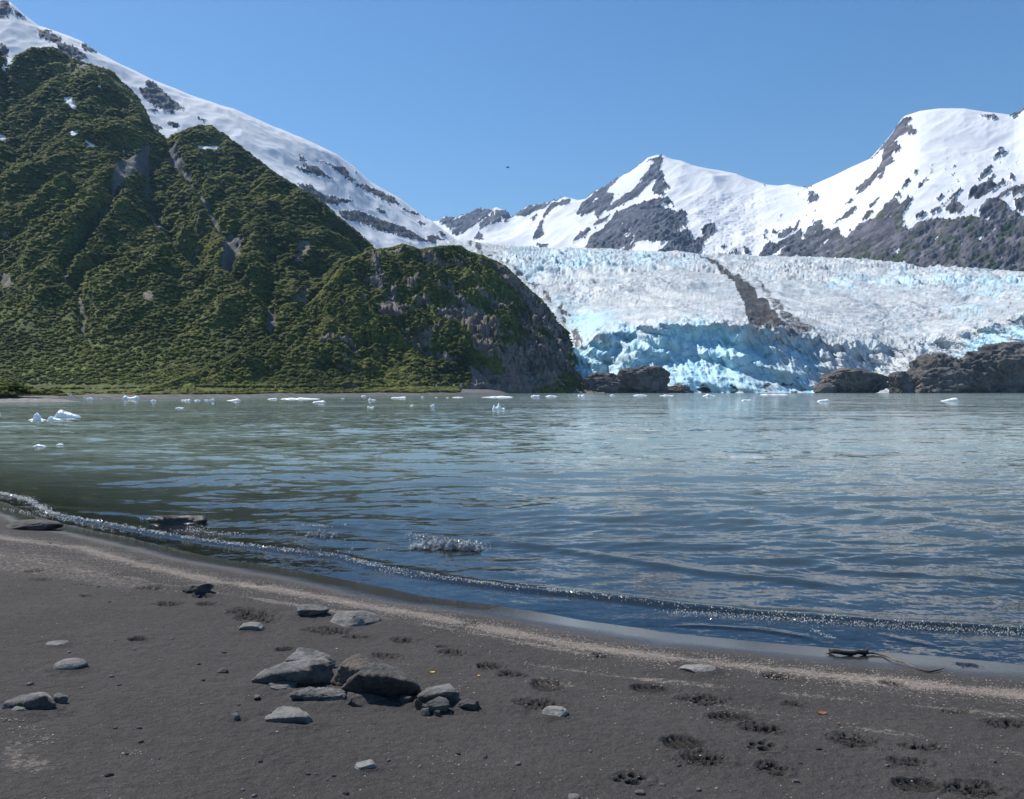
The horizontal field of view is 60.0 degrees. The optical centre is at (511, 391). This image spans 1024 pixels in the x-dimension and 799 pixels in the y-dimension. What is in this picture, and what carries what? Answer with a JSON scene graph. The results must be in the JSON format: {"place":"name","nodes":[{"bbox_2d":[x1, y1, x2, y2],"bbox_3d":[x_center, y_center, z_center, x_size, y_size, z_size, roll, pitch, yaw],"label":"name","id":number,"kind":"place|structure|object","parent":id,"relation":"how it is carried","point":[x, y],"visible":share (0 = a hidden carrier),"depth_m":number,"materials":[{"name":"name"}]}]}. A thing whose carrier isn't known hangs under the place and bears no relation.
{"place":"outdoors","nodes":[
{"label":"outdoors","id":0,"kind":"place"},
{"bbox_2d":[0,395,79,401],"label":"gravel spit","id":1,"kind":"structure","parent":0,"point":[8,398],"depth_m":165.89,"materials":[{"name":"grey gravel"}]},
{"bbox_2d":[0,380,63,394],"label":"lakeside bushes","id":2,"kind":"object","parent":1,"relation":"on","point":[11,388],"visible":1,"depth_m":169.15,"materials":[{"name":"green plant"}]},
{"bbox_2d":[0,0,457,248],"bbox_3d":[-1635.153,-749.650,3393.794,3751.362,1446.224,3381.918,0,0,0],"label":"snowy ridge","id":3,"kind":"structure","parent":0,"point":[376,216],"depth_m":2597.98,"materials":[{"name":"white snow"}]},
{"bbox_2d":[0,50,604,399],"bbox_3d":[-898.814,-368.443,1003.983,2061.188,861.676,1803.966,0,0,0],"label":"hill","id":4,"kind":"structure","parent":0,"point":[231,246],"depth_m":856.51,"materials":[{"name":"green plant"}]},
{"bbox_2d":[0,46,591,395],"bbox_3d":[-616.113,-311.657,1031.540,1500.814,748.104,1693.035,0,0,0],"label":"shrub cover","id":5,"kind":"object","parent":4,"relation":"on","point":[281,378],"visible":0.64,"depth_m":825.60,"materials":[{"name":"green plant"}]},
{"bbox_2d":[140,245,598,392],"bbox_3d":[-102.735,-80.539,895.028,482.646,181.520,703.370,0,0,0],"label":"rocky spur","id":6,"kind":"structure","parent":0,"point":[518,361],"depth_m":814.94,"materials":[{"name":"green plant"}]},
{"bbox_2d":[0,469,1023,798],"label":"beach","id":7,"kind":"structure","parent":0,"point":[100,633],"depth_m":5.86,"materials":[{"name":"grey sand"}]},
{"bbox_2d":[12,706,28,710],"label":"rock","id":8,"kind":"object","parent":7,"relation":"on","point":[17,708],"visible":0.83,"depth_m":4.82,"materials":[{"name":"stone"}]},
{"bbox_2d":[2,692,55,708],"bbox_3d":[-2.653,1.718,4.918,0.300,0.100,0.185,0,0,0],"label":"rock","id":9,"kind":"object","parent":7,"relation":"on","point":[40,700],"visible":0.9,"depth_m":4.86,"materials":[{"name":"grey stone"}]},
{"bbox_2d":[5,519,63,530],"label":"flat rock","id":10,"kind":"object","parent":7,"relation":"on","point":[35,524],"visible":0.83,"depth_m":12.40,"materials":[{"name":"grey stone"}]},
{"bbox_2d":[46,640,67,644],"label":"flat rock","id":11,"kind":"object","parent":7,"relation":"on","point":[56,642],"visible":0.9,"depth_m":6.24,"materials":[{"name":"stone"}]},
{"bbox_2d":[53,693,67,702],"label":"rock","id":12,"kind":"object","parent":7,"relation":"on","point":[59,698],"visible":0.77,"depth_m":5.00,"materials":[{"name":"grey stone"}]},
{"bbox_2d":[53,658,87,669],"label":"round rock","id":13,"kind":"object","parent":7,"relation":"on","point":[70,664],"visible":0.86,"depth_m":5.63,"materials":[{"name":"stone"}]},
{"bbox_2d":[104,772,113,776],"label":"pebble","id":14,"kind":"object","parent":7,"relation":"on","point":[109,774],"visible":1,"depth_m":4.00,"materials":[{"name":"grey stone"}]},
{"bbox_2d":[182,583,213,592],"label":"rock","id":15,"kind":"object","parent":7,"relation":"on","point":[198,588],"visible":0.94,"depth_m":8.20,"materials":[{"name":"grey stone"}]},
{"bbox_2d":[217,667,227,672],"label":"pebble","id":16,"kind":"object","parent":7,"relation":"on","point":[222,670],"visible":1,"depth_m":5.68,"materials":[{"name":"grey stone"}]},
{"bbox_2d":[229,712,239,719],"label":"rock","id":17,"kind":"object","parent":7,"relation":"on","point":[236,715],"visible":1,"depth_m":4.80,"materials":[{"name":"grey stone"}]},
{"bbox_2d":[239,622,264,629],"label":"flat rock","id":18,"kind":"object","parent":7,"relation":"on","point":[252,626],"visible":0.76,"depth_m":6.83,"materials":[{"name":"stone"}]},
{"bbox_2d":[268,681,297,689],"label":"rock","id":19,"kind":"object","parent":7,"relation":"on","point":[279,685],"visible":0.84,"depth_m":5.33,"materials":[{"name":"grey stone"}]},
{"bbox_2d":[264,706,311,722],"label":"block rock","id":20,"kind":"object","parent":7,"relation":"on","point":[290,714],"visible":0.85,"depth_m":4.74,"materials":[{"name":"stone"}]},
{"bbox_2d":[251,656,333,685],"bbox_3d":[-1.341,1.742,5.471,0.503,0.175,0.255,0,0,0],"label":"wedge rock","id":21,"kind":"object","parent":7,"relation":"on","point":[308,671],"visible":0.88,"depth_m":5.39,"materials":[{"name":"grey stone"}]},
{"bbox_2d":[284,647,335,667],"bbox_3d":[-1.318,1.765,5.782,0.325,0.138,0.243,0,0,0],"label":"flat rock","id":22,"kind":"object","parent":7,"relation":"on","point":[299,653],"visible":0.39,"depth_m":5.80,"materials":[{"name":"grey stone"}]},
{"bbox_2d":[294,604,328,615],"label":"rock","id":23,"kind":"object","parent":7,"relation":"on","point":[308,609],"visible":0.89,"depth_m":7.41,"materials":[{"name":"grey stone"}]},
{"bbox_2d":[289,686,346,700],"bbox_3d":[-1.122,1.772,5.176,0.331,0.075,0.134,0,0,0],"label":"flat rock","id":24,"kind":"object","parent":7,"relation":"on","point":[309,693],"visible":0.98,"depth_m":5.13,"materials":[{"name":"grey stone"}]},
{"bbox_2d":[330,654,370,686],"bbox_3d":[-0.959,1.720,5.386,0.227,0.204,0.236,0,0,-41],"label":"upright rock","id":25,"kind":"object","parent":7,"relation":"on","point":[352,665],"visible":0.67,"depth_m":5.34,"materials":[{"name":"grey stone"}]},
{"bbox_2d":[330,610,380,626],"bbox_3d":[-1.293,1.904,7.224,0.421,0.224,0.379,0,0,0],"label":"flat rock","id":26,"kind":"object","parent":7,"relation":"on","point":[352,618],"visible":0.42,"depth_m":7.19,"materials":[{"name":"stone"}]},
{"bbox_2d":[354,759,376,769],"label":"flat stone","id":27,"kind":"object","parent":7,"relation":"on","point":[369,763],"visible":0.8,"depth_m":4.15,"materials":[{"name":"grey stone"}]},
{"bbox_2d":[347,692,388,706],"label":"rock","id":28,"kind":"object","parent":7,"relation":"on","point":[361,699],"visible":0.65,"depth_m":5.11,"materials":[{"name":"grey stone"}]},
{"bbox_2d":[340,662,419,696],"bbox_3d":[-0.783,1.739,5.279,0.479,0.211,0.314,0,0,0],"label":"boulder","id":29,"kind":"object","parent":7,"relation":"on","point":[383,679],"visible":0.91,"depth_m":5.18,"materials":[{"name":"grey stone"}]},
{"bbox_2d":[399,695,412,702],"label":"rock","id":30,"kind":"object","parent":7,"relation":"on","point":[403,699],"visible":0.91,"depth_m":5.10,"materials":[{"name":"grey stone"}]},
{"bbox_2d":[414,699,421,708],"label":"rock","id":31,"kind":"object","parent":7,"relation":"on","point":[418,703],"visible":0.98,"depth_m":5.03,"materials":[{"name":"grey stone"}]},
{"bbox_2d":[420,708,430,715],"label":"rock","id":32,"kind":"object","parent":7,"relation":"on","point":[425,711],"visible":1,"depth_m":4.92,"materials":[{"name":"grey stone"}]},
{"bbox_2d":[422,696,449,712],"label":"rock","id":33,"kind":"object","parent":7,"relation":"on","point":[439,703],"visible":0.81,"depth_m":4.97,"materials":[{"name":"grey stone"}]},
{"bbox_2d":[433,710,440,715],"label":"rock","id":34,"kind":"object","parent":7,"relation":"on","point":[436,712],"visible":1,"depth_m":4.91,"materials":[{"name":"grey stone"}]},
{"bbox_2d":[417,683,459,702],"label":"rock","id":35,"kind":"object","parent":7,"relation":"on","point":[449,692],"visible":0.83,"depth_m":5.09,"materials":[{"name":"grey stone"}]},
{"bbox_2d":[458,699,479,709],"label":"rock","id":36,"kind":"object","parent":7,"relation":"on","point":[471,704],"visible":1,"depth_m":5.01,"materials":[{"name":"grey stone"}]},
{"bbox_2d":[2,597,1018,798],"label":"grit","id":37,"kind":"object","parent":7,"relation":"on","point":[488,736],"visible":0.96,"depth_m":4.42,"materials":[{"name":"grey gravel"}]},
{"bbox_2d":[0,530,1023,765],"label":"wrack","id":38,"kind":"object","parent":7,"relation":"on","point":[462,625],"visible":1,"depth_m":7.00,"materials":[{"name":"brown plant"}]},
{"bbox_2d":[542,706,567,716],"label":"rounded stone","id":39,"kind":"object","parent":7,"relation":"on","point":[560,711],"visible":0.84,"depth_m":4.92,"materials":[{"name":"grey stone"}]},
{"bbox_2d":[568,793,579,798],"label":"pebble","id":40,"kind":"object","parent":7,"relation":"on","point":[573,796],"visible":1,"depth_m":3.86,"materials":[{"name":"white stone"}]},
{"bbox_2d":[635,790,644,794],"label":"pebble","id":41,"kind":"object","parent":7,"relation":"on","point":[640,792],"visible":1,"depth_m":3.92,"materials":[{"name":"stone"}]},
{"bbox_2d":[679,664,715,672],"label":"flat stone","id":42,"kind":"object","parent":7,"relation":"on","point":[695,668],"visible":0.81,"depth_m":6.00,"materials":[{"name":"grey stone"}]},
{"bbox_2d":[826,648,943,672],"bbox_3d":[2.721,1.957,6.485,0.809,0.057,0.337,0,0,44],"label":"driftwood","id":43,"kind":"object","parent":7,"relation":"on","point":[851,652],"visible":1,"depth_m":6.63,"materials":[{"name":"brown wood"}]},
{"bbox_2d":[0,393,1023,629],"bbox_3d":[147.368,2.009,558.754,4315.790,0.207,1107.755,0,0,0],"label":"water","id":44,"kind":"structure","parent":0,"point":[924,487],"depth_m":22.58,"materials":[{"name":"blue liquid"}]},
{"bbox_2d":[30,413,45,419],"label":"iceberg","id":45,"kind":"object","parent":44,"relation":"on","point":[37,416],"visible":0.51,"depth_m":61.09,"materials":[{"name":"white ice"}]},
{"bbox_2d":[47,416,62,420],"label":"iceberg","id":46,"kind":"object","parent":44,"relation":"on","point":[51,418],"visible":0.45,"depth_m":59.38,"materials":[{"name":"white ice"}]},
{"bbox_2d":[54,410,79,417],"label":"iceberg","id":47,"kind":"object","parent":44,"relation":"on","point":[60,413],"visible":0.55,"depth_m":67.83,"materials":[{"name":"white ice"}]},
{"bbox_2d":[122,395,139,398],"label":"iceberg","id":48,"kind":"object","parent":44,"relation":"on","point":[127,397],"visible":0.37,"depth_m":221.80,"materials":[{"name":"white ice"}]},
{"bbox_2d":[148,515,207,532],"bbox_3d":[-5.011,2.016,13.279,0.866,0.344,0.476,0,0,0],"label":"wet rock","id":49,"kind":"object","parent":44,"relation":"in","point":[175,522],"visible":0.73,"depth_m":13.14,"materials":[{"name":"grey stone"}]},
{"bbox_2d":[204,526,221,531],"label":"wet rock","id":50,"kind":"object","parent":44,"relation":"on","point":[218,529],"visible":0.84,"depth_m":13.58,"materials":[{"name":"grey stone"}]},
{"bbox_2d":[283,397,317,398],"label":"iceberg","id":51,"kind":"object","parent":44,"relation":"on","point":[300,398],"visible":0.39,"depth_m":221.00,"materials":[{"name":"white ice"}]},
{"bbox_2d":[304,528,337,538],"bbox_3d":[-2.625,1.958,12.171,0.479,0.121,0.340,0,0,0],"label":"clear ice chunk","id":52,"kind":"object","parent":44,"relation":"on","point":[322,534],"visible":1,"depth_m":12.13,"materials":[{"name":"white"}]},
{"bbox_2d":[384,565,412,572],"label":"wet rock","id":53,"kind":"object","parent":44,"relation":"on","point":[390,567],"visible":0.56,"depth_m":10.23,"materials":[{"name":"grey stone"}]},
{"bbox_2d":[408,538,484,551],"bbox_3d":[-0.834,1.944,11.242,0.978,0.160,0.292,0,0,11],"label":"clear ice chunk","id":54,"kind":"object","parent":44,"relation":"on","point":[450,545],"visible":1,"depth_m":11.17,"materials":[{"name":"white"}]},
{"bbox_2d":[492,403,504,409],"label":"iceberg","id":55,"kind":"object","parent":44,"relation":"on","point":[498,407],"visible":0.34,"depth_m":93.72,"materials":[{"name":"white ice"}]},
{"bbox_2d":[0,491,1022,638],"bbox_3d":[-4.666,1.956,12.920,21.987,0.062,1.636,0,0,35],"label":"foam","id":56,"kind":"object","parent":44,"relation":"on","point":[41,506],"visible":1,"depth_m":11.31,"materials":[{"name":"white liquid"}]},
{"bbox_2d":[580,377,631,392],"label":"rock outcrop","id":57,"kind":"object","parent":44,"relation":"in","point":[606,384],"visible":0.31,"depth_m":902.12,"materials":[{"name":"grey stone"}]},
{"bbox_2d":[667,385,693,392],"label":"rock outcrop","id":58,"kind":"object","parent":44,"relation":"in","point":[679,389],"visible":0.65,"depth_m":934.54,"materials":[{"name":"grey stone"}]},
{"bbox_2d":[817,399,830,401],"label":"iceberg","id":59,"kind":"object","parent":44,"relation":"on","point":[825,400],"visible":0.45,"depth_m":168.61,"materials":[{"name":"white ice"}]},
{"bbox_2d":[812,382,836,392],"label":"rock outcrop","id":60,"kind":"object","parent":44,"relation":"in","point":[827,387],"visible":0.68,"depth_m":914.47,"materials":[{"name":"grey stone"}]},
{"bbox_2d":[942,398,958,400],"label":"iceberg","id":61,"kind":"object","parent":44,"relation":"on","point":[953,399],"visible":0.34,"depth_m":175.59,"materials":[{"name":"white ice"}]},
{"bbox_2d":[5,0,1023,220],"label":"sky","id":62,"kind":"structure","parent":0,"point":[432,102],"materials":[{"name":"blue"}]},
{"bbox_2d":[433,154,807,256],"bbox_3d":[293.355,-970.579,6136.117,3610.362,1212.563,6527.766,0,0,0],"label":"peak","id":63,"kind":"structure","parent":0,"point":[661,202],"depth_m":4663.22,"materials":[{"name":"white snow"}]},
{"bbox_2d":[436,239,1023,392],"bbox_3d":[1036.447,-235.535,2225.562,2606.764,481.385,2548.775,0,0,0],"label":"glacier","id":64,"kind":"object","parent":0,"point":[718,322],"visible":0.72,"depth_m":1421.60,"materials":[{"name":"white ice"}]},
{"bbox_2d":[808,108,1023,271],"bbox_3d":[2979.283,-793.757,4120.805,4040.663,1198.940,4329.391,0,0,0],"label":"snowy mountain","id":65,"kind":"structure","parent":0,"point":[944,187],"depth_m":3199.33,"materials":[{"name":"white snow"}]},
{"label":"lake bed","id":66,"kind":"structure","parent":0,"visible":0},
{"bbox_2d":[587,372,617,377],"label":"rock outcrop","id":67,"kind":"object","parent":66,"relation":"on","point":[597,374],"visible":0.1,"depth_m":928.73,"materials":[{"name":"grey stone"}]},
{"bbox_2d":[617,365,669,392],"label":"rock outcrop","id":68,"kind":"object","parent":66,"relation":"on","point":[649,379],"visible":0.73,"depth_m":902.86,"materials":[{"name":"grey stone"}]},
{"bbox_2d":[818,367,889,392],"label":"rock outcrop","id":69,"kind":"object","parent":66,"relation":"on","point":[850,380],"visible":0.71,"depth_m":919.53,"materials":[{"name":"grey stone"}]},
{"bbox_2d":[887,371,916,392],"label":"rock outcrop","id":70,"kind":"object","parent":66,"relation":"on","point":[901,381],"visible":0.5,"depth_m":938.74,"materials":[{"name":"grey stone"}]},
{"bbox_2d":[907,352,970,392],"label":"rock outcrop","id":71,"kind":"object","parent":66,"relation":"on","point":[927,361],"visible":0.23,"depth_m":1011.23,"materials":[{"name":"grey stone"}]},
{"bbox_2d":[905,367,975,392],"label":"rock outcrop","id":72,"kind":"object","parent":66,"relation":"on","point":[945,380],"visible":0.65,"depth_m":921.04,"materials":[{"name":"grey stone"}]},
{"bbox_2d":[951,341,1023,392],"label":"rock outcrop","id":73,"kind":"object","parent":66,"relation":"on","point":[995,368],"visible":0.61,"depth_m":968.03,"materials":[{"name":"grey stone"}]}
]}

